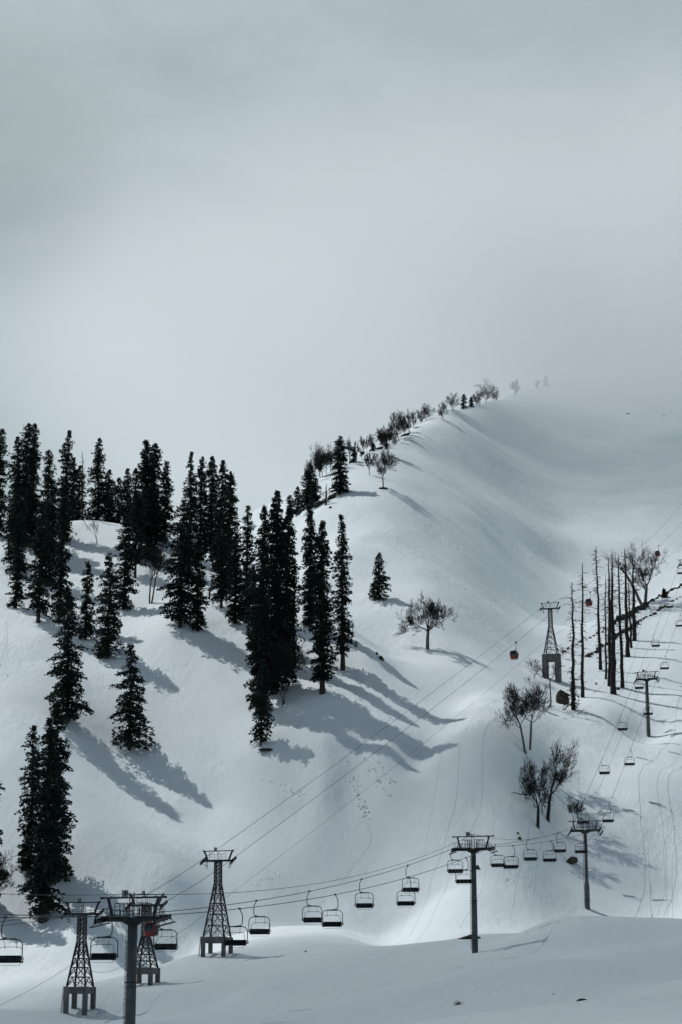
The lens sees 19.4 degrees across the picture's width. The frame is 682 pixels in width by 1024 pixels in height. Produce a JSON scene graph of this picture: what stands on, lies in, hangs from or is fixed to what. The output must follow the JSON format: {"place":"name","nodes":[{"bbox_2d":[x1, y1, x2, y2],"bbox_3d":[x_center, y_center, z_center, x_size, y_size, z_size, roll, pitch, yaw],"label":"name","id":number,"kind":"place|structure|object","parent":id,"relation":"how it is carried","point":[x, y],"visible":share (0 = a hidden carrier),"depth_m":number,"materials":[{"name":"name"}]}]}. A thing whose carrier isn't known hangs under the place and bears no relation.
{"place":"outdoors","nodes":[
{"label":"outdoors","id":0,"kind":"place"},
{"bbox_2d":[0,374,681,1023],"bbox_3d":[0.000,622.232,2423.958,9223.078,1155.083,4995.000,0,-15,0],"label":"snow ground","id":1,"kind":"structure","parent":0,"point":[494,522],"depth_m":410.46,"materials":[{"name":"white snow"}]},
{"bbox_2d":[0,428,10,536],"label":"fir tree","id":2,"kind":"object","parent":1,"relation":"on","point":[3,448],"visible":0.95,"depth_m":586.80,"materials":[{"name":"green plant"}]},
{"bbox_2d":[0,850,18,894],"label":"bare tree","id":3,"kind":"object","parent":1,"relation":"on","point":[3,878],"visible":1,"depth_m":344.50,"materials":[{"name":"grey plant"}]},
{"bbox_2d":[2,436,28,541],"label":"fir tree","id":4,"kind":"object","parent":1,"relation":"on","point":[16,468],"visible":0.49,"depth_m":576.91,"materials":[{"name":"green plant"}]},
{"bbox_2d":[1,487,30,572],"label":"fir tree","id":5,"kind":"object","parent":1,"relation":"on","point":[17,511],"visible":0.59,"depth_m":546.46,"materials":[{"name":"green plant"}]},
{"bbox_2d":[5,515,28,608],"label":"fir tree","id":6,"kind":"object","parent":1,"relation":"on","point":[17,586],"visible":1,"depth_m":506.98,"materials":[{"name":"green plant"}]},
{"bbox_2d":[13,422,41,534],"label":"fir tree","id":7,"kind":"object","parent":1,"relation":"on","point":[27,445],"visible":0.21,"depth_m":582.76,"materials":[{"name":"green plant"}]},
{"bbox_2d":[14,725,42,874],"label":"fir tree","id":8,"kind":"object","parent":1,"relation":"on","point":[25,861],"visible":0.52,"depth_m":362.62,"materials":[{"name":"green plant"}]},
{"bbox_2d":[21,423,41,547],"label":"fir tree","id":9,"kind":"object","parent":1,"relation":"on","point":[32,467],"visible":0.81,"depth_m":572.32,"materials":[{"name":"green plant"}]},
{"bbox_2d":[22,501,54,622],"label":"fir tree","id":10,"kind":"object","parent":1,"relation":"on","point":[39,607],"visible":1,"depth_m":491.91,"materials":[{"name":"green plant"}]},
{"bbox_2d":[16,717,71,923],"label":"fir tree","id":11,"kind":"object","parent":1,"relation":"on","point":[43,871],"visible":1,"depth_m":347.78,"materials":[{"name":"green plant"}]},
{"bbox_2d":[35,449,59,549],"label":"fir tree","id":12,"kind":"object","parent":1,"relation":"on","point":[48,479],"visible":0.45,"depth_m":565.47,"materials":[{"name":"green plant"}]},
{"bbox_2d":[34,487,66,586],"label":"fir tree","id":13,"kind":"object","parent":1,"relation":"on","point":[50,515],"visible":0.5,"depth_m":535.66,"materials":[{"name":"green plant"}]},
{"bbox_2d":[34,701,77,881],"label":"fir tree","id":14,"kind":"object","parent":1,"relation":"on","point":[65,821],"visible":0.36,"depth_m":360.66,"materials":[{"name":"green plant"}]},
{"bbox_2d":[49,482,73,617],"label":"fir tree","id":15,"kind":"object","parent":1,"relation":"on","point":[64,518],"visible":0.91,"depth_m":502.06,"materials":[{"name":"green plant"}]},
{"bbox_2d":[55,430,77,539],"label":"fir tree","id":16,"kind":"object","parent":1,"relation":"on","point":[66,466],"visible":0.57,"depth_m":581.57,"materials":[{"name":"green plant"}]},
{"bbox_2d":[44,585,94,722],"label":"fir tree","id":17,"kind":"object","parent":1,"relation":"on","point":[64,686],"visible":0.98,"depth_m":429.72,"materials":[{"name":"green plant"}]},
{"bbox_2d":[68,457,80,520],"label":"fir tree","id":18,"kind":"object","parent":1,"relation":"on","point":[76,472],"visible":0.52,"depth_m":613.57,"materials":[{"name":"green plant"}]},
{"bbox_2d":[60,898,104,1015],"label":"lattice tower","id":19,"kind":"structure","parent":1,"relation":"on","point":[84,991],"depth_m":255.57,"materials":[{"name":"metal"}]},
{"bbox_2d":[1,528,676,925],"bbox_3d":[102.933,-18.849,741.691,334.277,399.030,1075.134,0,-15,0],"label":"cable","id":20,"kind":"object","parent":19,"relation":"attached to","point":[319,794],"visible":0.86,"depth_m":329.41,"materials":[{"name":"grey metal"}]},
{"bbox_2d":[143,906,158,936],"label":"gondola cabin","id":21,"kind":"object","parent":20,"relation":"hanging from","point":[150,929],"visible":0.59,"depth_m":274.78,"materials":[{"name":"metal"}]},
{"bbox_2d":[1,504,681,921],"bbox_3d":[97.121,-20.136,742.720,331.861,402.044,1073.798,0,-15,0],"label":"cable","id":22,"kind":"object","parent":19,"relation":"attached to","point":[293,794],"visible":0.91,"depth_m":331.82,"materials":[{"name":"grey metal"}]},
{"bbox_2d":[74,465,90,519],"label":"fir tree","id":23,"kind":"object","parent":1,"relation":"on","point":[79,492],"visible":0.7,"depth_m":617.42,"materials":[{"name":"green plant"}]},
{"bbox_2d":[77,561,96,639],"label":"fir tree","id":24,"kind":"object","parent":1,"relation":"on","point":[86,617],"visible":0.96,"depth_m":482.22,"materials":[{"name":"green plant"}]},
{"bbox_2d":[84,437,112,521],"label":"fir tree","id":25,"kind":"object","parent":1,"relation":"on","point":[100,499],"visible":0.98,"depth_m":617.30,"materials":[{"name":"green plant"}]},
{"bbox_2d":[99,469,116,521],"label":"fir tree","id":26,"kind":"object","parent":1,"relation":"on","point":[107,476],"visible":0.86,"depth_m":622.01,"materials":[{"name":"green plant"}]},
{"bbox_2d":[91,552,127,658],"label":"fir tree","id":27,"kind":"object","parent":1,"relation":"on","point":[108,630],"visible":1,"depth_m":469.22,"materials":[{"name":"green plant"}]},
{"bbox_2d":[107,477,125,523],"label":"fir tree","id":28,"kind":"object","parent":1,"relation":"on","point":[116,502],"visible":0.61,"depth_m":616.55,"materials":[{"name":"green plant"}]},
{"bbox_2d":[112,517,139,610],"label":"fir tree","id":29,"kind":"object","parent":1,"relation":"on","point":[126,554],"visible":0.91,"depth_m":510.38,"materials":[{"name":"green plant"}]},
{"bbox_2d":[118,468,133,524],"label":"fir tree","id":30,"kind":"object","parent":1,"relation":"on","point":[126,489],"visible":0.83,"depth_m":595.59,"materials":[{"name":"green plant"}]},
{"bbox_2d":[107,644,155,750],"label":"fir tree","id":31,"kind":"object","parent":1,"relation":"on","point":[128,709],"visible":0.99,"depth_m":427.82,"materials":[{"name":"green plant"}]},
{"bbox_2d":[89,890,175,1023],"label":"lift pylon","id":32,"kind":"object","parent":1,"relation":"on","point":[130,982],"visible":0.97,"depth_m":160.24,"materials":[{"name":"metal"}]},
{"bbox_2d":[0,574,675,917],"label":"cable","id":33,"kind":"object","parent":32,"relation":"attached to","point":[335,885],"visible":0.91,"depth_m":213.24,"materials":[{"name":"grey metal"}]},
{"bbox_2d":[0,916,23,965],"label":"lift chair","id":34,"kind":"object","parent":33,"relation":"hanging from","point":[12,959],"visible":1,"depth_m":143.80,"materials":[{"name":"metal"}]},
{"bbox_2d":[152,911,177,949],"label":"lift chair","id":35,"kind":"object","parent":33,"relation":"hanging from","point":[164,946],"visible":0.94,"depth_m":172.43,"materials":[{"name":"metal"}]},
{"bbox_2d":[248,900,269,933],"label":"lift chair","id":36,"kind":"object","parent":33,"relation":"hanging from","point":[259,931],"visible":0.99,"depth_m":194.47,"materials":[{"name":"metal"}]},
{"bbox_2d":[301,890,321,922],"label":"lift chair","id":37,"kind":"object","parent":33,"relation":"hanging from","point":[311,919],"visible":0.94,"depth_m":209.67,"materials":[{"name":"metal"}]},
{"bbox_2d":[354,878,374,909],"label":"lift chair","id":38,"kind":"object","parent":33,"relation":"hanging from","point":[364,905],"visible":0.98,"depth_m":227.14,"materials":[{"name":"metal"}]},
{"bbox_2d":[0,616,679,916],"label":"cable","id":39,"kind":"object","parent":32,"relation":"attached to","point":[306,899],"visible":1,"depth_m":185.61,"materials":[{"name":"grey metal"}]},
{"bbox_2d":[89,915,118,962],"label":"lift chair","id":40,"kind":"object","parent":39,"relation":"hanging from","point":[104,956],"visible":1,"depth_m":149.00,"materials":[{"name":"metal"}]},
{"bbox_2d":[224,908,248,947],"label":"lift chair","id":41,"kind":"object","parent":39,"relation":"hanging from","point":[235,942],"visible":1,"depth_m":175.76,"materials":[{"name":"metal"}]},
{"bbox_2d":[322,894,343,928],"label":"lift chair","id":42,"kind":"object","parent":39,"relation":"hanging from","point":[332,924],"visible":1,"depth_m":201.50,"materials":[{"name":"metal"}]},
{"bbox_2d":[126,468,139,527],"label":"fir tree","id":43,"kind":"object","parent":1,"relation":"on","point":[136,483],"visible":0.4,"depth_m":592.76,"materials":[{"name":"green plant"}]},
{"bbox_2d":[124,492,149,577],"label":"fir tree","id":44,"kind":"object","parent":1,"relation":"on","point":[136,513],"visible":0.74,"depth_m":538.78,"materials":[{"name":"green plant"}]},
{"bbox_2d":[129,439,158,535],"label":"fir tree","id":45,"kind":"object","parent":1,"relation":"on","point":[144,474],"visible":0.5,"depth_m":572.98,"materials":[{"name":"green plant"}]},
{"bbox_2d":[125,891,167,985],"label":"lattice tower","id":46,"kind":"structure","parent":1,"relation":"on","point":[150,971],"depth_m":278.56,"materials":[{"name":"metal"}]},
{"bbox_2d":[1,549,677,1004],"bbox_3d":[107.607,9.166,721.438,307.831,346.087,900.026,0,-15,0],"label":"cable","id":47,"kind":"object","parent":46,"relation":"attached to","point":[249,879],"visible":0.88,"depth_m":326.65,"materials":[{"name":"grey metal"}]},
{"bbox_2d":[135,483,169,559],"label":"fir tree","id":48,"kind":"object","parent":1,"relation":"on","point":[151,529],"visible":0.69,"depth_m":551.73,"materials":[{"name":"green plant"}]},
{"bbox_2d":[137,534,170,603],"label":"bare tree","id":49,"kind":"object","parent":1,"relation":"on","point":[160,558],"visible":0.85,"depth_m":512.40,"materials":[{"name":"grey plant"}]},
{"bbox_2d":[147,443,167,524],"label":"fir tree","id":50,"kind":"object","parent":1,"relation":"on","point":[156,456],"visible":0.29,"depth_m":578.08,"materials":[{"name":"green plant"}]},
{"bbox_2d":[156,460,176,541],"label":"fir tree","id":51,"kind":"object","parent":1,"relation":"on","point":[164,501],"visible":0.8,"depth_m":571.30,"materials":[{"name":"green plant"}]},
{"bbox_2d":[156,500,202,627],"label":"fir tree","id":52,"kind":"object","parent":1,"relation":"on","point":[177,610],"visible":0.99,"depth_m":481.81,"materials":[{"name":"green plant"}]},
{"bbox_2d":[176,451,202,576],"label":"fir tree","id":53,"kind":"object","parent":1,"relation":"on","point":[190,490],"visible":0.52,"depth_m":538.01,"materials":[{"name":"green plant"}]},
{"bbox_2d":[188,539,210,631],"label":"fir tree","id":54,"kind":"object","parent":1,"relation":"on","point":[197,608],"visible":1,"depth_m":480.09,"materials":[{"name":"green plant"}]},
{"bbox_2d":[192,456,211,557],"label":"fir tree","id":55,"kind":"object","parent":1,"relation":"on","point":[204,499],"visible":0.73,"depth_m":561.48,"materials":[{"name":"green plant"}]},
{"bbox_2d":[202,456,220,557],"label":"fir tree","id":56,"kind":"object","parent":1,"relation":"on","point":[209,508],"visible":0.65,"depth_m":567.00,"materials":[{"name":"green plant"}]},
{"bbox_2d":[198,847,236,956],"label":"lattice tower","id":57,"kind":"structure","parent":1,"relation":"on","point":[210,940],"depth_m":299.80,"materials":[{"name":"metal"}]},
{"bbox_2d":[205,460,229,573],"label":"fir tree","id":58,"kind":"object","parent":1,"relation":"on","point":[218,517],"visible":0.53,"depth_m":547.38,"materials":[{"name":"green plant"}]},
{"bbox_2d":[208,517,233,607],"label":"fir tree","id":59,"kind":"object","parent":1,"relation":"on","point":[220,595],"visible":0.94,"depth_m":500.63,"materials":[{"name":"green plant"}]},
{"bbox_2d":[216,471,241,584],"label":"fir tree","id":60,"kind":"object","parent":1,"relation":"on","point":[230,510],"visible":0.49,"depth_m":531.76,"materials":[{"name":"green plant"}]},
{"bbox_2d":[225,533,248,623],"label":"fir tree","id":61,"kind":"object","parent":1,"relation":"on","point":[235,591],"visible":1,"depth_m":488.50,"materials":[{"name":"green plant"}]},
{"bbox_2d":[232,505,257,623],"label":"fir tree","id":62,"kind":"object","parent":1,"relation":"on","point":[248,561],"visible":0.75,"depth_m":490.66,"materials":[{"name":"green plant"}]},
{"bbox_2d":[241,565,258,647],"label":"fir tree","id":63,"kind":"object","parent":1,"relation":"on","point":[250,596],"visible":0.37,"depth_m":473.04,"materials":[{"name":"green plant"}]},
{"bbox_2d":[243,504,277,711],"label":"fir tree","id":64,"kind":"object","parent":1,"relation":"on","point":[258,647],"visible":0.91,"depth_m":439.27,"materials":[{"name":"green plant"}]},
{"bbox_2d":[248,663,274,744],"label":"fir tree","id":65,"kind":"object","parent":1,"relation":"on","point":[261,735],"visible":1,"depth_m":421.45,"materials":[{"name":"green plant"}]},
{"bbox_2d":[263,490,296,694],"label":"fir tree","id":66,"kind":"object","parent":1,"relation":"on","point":[276,578],"visible":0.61,"depth_m":447.67,"materials":[{"name":"green plant"}]},
{"bbox_2d":[261,634,309,706],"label":"bare tree","id":67,"kind":"object","parent":1,"relation":"on","point":[285,657],"visible":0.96,"depth_m":436.05,"materials":[{"name":"grey plant"}]},
{"bbox_2d":[280,508,301,668],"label":"fir tree","id":68,"kind":"object","parent":1,"relation":"on","point":[290,578],"visible":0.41,"depth_m":459.75,"materials":[{"name":"green plant"}]},
{"bbox_2d":[290,560,305,655],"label":"fir tree","id":69,"kind":"object","parent":1,"relation":"on","point":[295,597],"visible":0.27,"depth_m":464.02,"materials":[{"name":"green plant"}]},
{"bbox_2d":[297,470,317,511],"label":"fir tree","id":70,"kind":"object","parent":1,"relation":"on","point":[304,497],"visible":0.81,"depth_m":677.28,"materials":[{"name":"green plant"}]},
{"bbox_2d":[297,509,318,627],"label":"fir tree","id":71,"kind":"object","parent":1,"relation":"on","point":[308,549],"visible":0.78,"depth_m":479.40,"materials":[{"name":"green plant"}]},
{"bbox_2d":[307,477,322,507],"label":"fir tree","id":72,"kind":"object","parent":1,"relation":"on","point":[314,493],"visible":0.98,"depth_m":668.51,"materials":[{"name":"green plant"}]},
{"bbox_2d":[309,443,332,476],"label":"bare tree","id":73,"kind":"object","parent":1,"relation":"on","point":[322,458],"visible":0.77,"depth_m":754.95,"materials":[{"name":"grey plant"}]},
{"bbox_2d":[306,520,338,694],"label":"fir tree","id":74,"kind":"object","parent":1,"relation":"on","point":[321,613],"visible":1,"depth_m":438.86,"materials":[{"name":"green plant"}]},
{"bbox_2d":[0,637,648,887],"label":"snow lumps","id":75,"kind":"object","parent":1,"relation":"on","point":[350,763],"visible":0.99,"depth_m":410.11,"materials":[{"name":"white snow"}]},
{"bbox_2d":[328,435,350,494],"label":"fir tree","id":76,"kind":"object","parent":1,"relation":"on","point":[340,481],"visible":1,"depth_m":670.75,"materials":[{"name":"green plant"}]},
{"bbox_2d":[328,514,357,670],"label":"fir tree","id":77,"kind":"object","parent":1,"relation":"on","point":[342,638],"visible":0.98,"depth_m":455.80,"materials":[{"name":"green plant"}]},
{"bbox_2d":[368,552,391,600],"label":"fir tree","id":78,"kind":"object","parent":1,"relation":"on","point":[378,582],"visible":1,"depth_m":534.43,"materials":[{"name":"green plant"}]},
{"bbox_2d":[369,447,400,486],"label":"bare tree","id":79,"kind":"object","parent":1,"relation":"on","point":[389,460],"visible":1,"depth_m":671.37,"materials":[{"name":"grey plant"}]},
{"bbox_2d":[376,426,398,455],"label":"bare tree","id":80,"kind":"object","parent":1,"relation":"on","point":[383,438],"visible":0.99,"depth_m":795.68,"materials":[{"name":"grey plant"}]},
{"bbox_2d":[394,591,458,649],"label":"bare tree","id":81,"kind":"object","parent":1,"relation":"on","point":[433,610],"visible":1,"depth_m":492.91,"materials":[{"name":"grey plant"}]},
{"bbox_2d":[448,832,497,952],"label":"lift pylon","id":82,"kind":"object","parent":1,"relation":"on","point":[473,897],"visible":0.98,"depth_m":266.17,"materials":[{"name":"metal"}]},
{"bbox_2d":[494,682,539,753],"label":"bare tree","id":83,"kind":"object","parent":1,"relation":"on","point":[515,699],"visible":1,"depth_m":408.89,"materials":[{"name":"grey plant"}]},
{"bbox_2d":[508,677,553,750],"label":"bare tree","id":84,"kind":"object","parent":1,"relation":"on","point":[534,694],"visible":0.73,"depth_m":412.88,"materials":[{"name":"grey plant"}]},
{"bbox_2d":[518,751,557,828],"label":"bare tree","id":85,"kind":"object","parent":1,"relation":"on","point":[530,788],"visible":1,"depth_m":379.07,"materials":[{"name":"plant"}]},
{"bbox_2d":[512,739,579,821],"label":"bare tree","id":86,"kind":"object","parent":1,"relation":"on","point":[561,778],"visible":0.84,"depth_m":387.80,"materials":[{"name":"plant"}]},
{"bbox_2d":[540,601,561,682],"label":"lattice tower","id":87,"kind":"structure","parent":1,"relation":"on","point":[555,657],"depth_m":501.64,"materials":[{"name":"metal"}]},
{"bbox_2d":[559,584,580,709],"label":"dead tree","id":88,"kind":"object","parent":1,"relation":"on","point":[573,703],"visible":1,"depth_m":464.07,"materials":[{"name":"brown wood"}]},
{"bbox_2d":[565,796,586,822],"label":"bare tree","id":89,"kind":"object","parent":1,"relation":"on","point":[572,807],"visible":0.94,"depth_m":390.52,"materials":[{"name":"plant"}]},
{"bbox_2d":[575,564,592,697],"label":"dead tree","id":90,"kind":"object","parent":1,"relation":"on","point":[582,655],"visible":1,"depth_m":484.82,"materials":[{"name":"brown wood"}]},
{"bbox_2d":[567,818,603,909],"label":"lift pylon","id":91,"kind":"object","parent":1,"relation":"on","point":[587,899],"visible":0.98,"depth_m":352.07,"materials":[{"name":"metal"}]},
{"bbox_2d":[592,547,604,669],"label":"dead tree","id":92,"kind":"object","parent":1,"relation":"on","point":[600,661],"visible":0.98,"depth_m":529.64,"materials":[{"name":"brown wood"}]},
{"bbox_2d":[598,575,607,678],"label":"dead tree","id":93,"kind":"object","parent":1,"relation":"on","point":[606,640],"visible":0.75,"depth_m":516.44,"materials":[{"name":"brown wood"}]},
{"bbox_2d":[601,558,618,686],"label":"dead tree","id":94,"kind":"object","parent":1,"relation":"on","point":[609,645],"visible":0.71,"depth_m":504.14,"materials":[{"name":"brown wood"}]},
{"bbox_2d":[606,554,621,694],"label":"dead tree","id":95,"kind":"object","parent":1,"relation":"on","point":[612,682],"visible":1,"depth_m":489.46,"materials":[{"name":"brown wood"}]},
{"bbox_2d":[606,556,629,687],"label":"dead tree","id":96,"kind":"object","parent":1,"relation":"on","point":[621,645],"visible":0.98,"depth_m":503.04,"materials":[{"name":"brown wood"}]},
{"bbox_2d":[602,553,641,604],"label":"bare tree","id":97,"kind":"object","parent":1,"relation":"on","point":[630,582],"visible":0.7,"depth_m":614.09,"materials":[{"name":"grey plant"}]},
{"bbox_2d":[617,549,633,656],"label":"dead tree","id":98,"kind":"object","parent":1,"relation":"on","point":[627,650],"visible":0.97,"depth_m":547.34,"materials":[{"name":"brown wood"}]},
{"bbox_2d":[627,554,638,640],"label":"dead tree","id":99,"kind":"object","parent":1,"relation":"on","point":[634,637],"visible":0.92,"depth_m":569.04,"materials":[{"name":"brown wood"}]},
{"bbox_2d":[622,542,666,601],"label":"bare tree","id":100,"kind":"object","parent":1,"relation":"on","point":[642,574],"visible":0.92,"depth_m":614.94,"materials":[{"name":"grey plant"}]},
{"bbox_2d":[633,670,659,736],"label":"lift pylon","id":101,"kind":"object","parent":1,"relation":"on","point":[648,732],"visible":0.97,"depth_m":460.25,"materials":[{"name":"metal"}]},
{"bbox_2d":[647,804,681,917],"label":"ski track","id":102,"kind":"structure","parent":1,"relation":"on","point":[649,883],"depth_m":372.00,"materials":[{"name":"white snow"}]},
{"bbox_2d":[662,819,681,917],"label":"ski track","id":103,"kind":"structure","parent":1,"relation":"on","point":[664,872],"depth_m":369.89,"materials":[{"name":"white snow"}]},
{"bbox_2d":[0,0,681,544],"label":"sky","id":104,"kind":"structure","parent":0,"point":[249,235],"materials":[{"name":"grey"}]},
{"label":"lift pylon","id":105,"kind":"object","parent":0,"visible":0},
{"bbox_2d":[0,577,681,894],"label":"cable","id":106,"kind":"object","parent":105,"relation":"attached to","point":[348,877],"visible":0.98,"depth_m":208.27,"materials":[{"name":"grey metal"}]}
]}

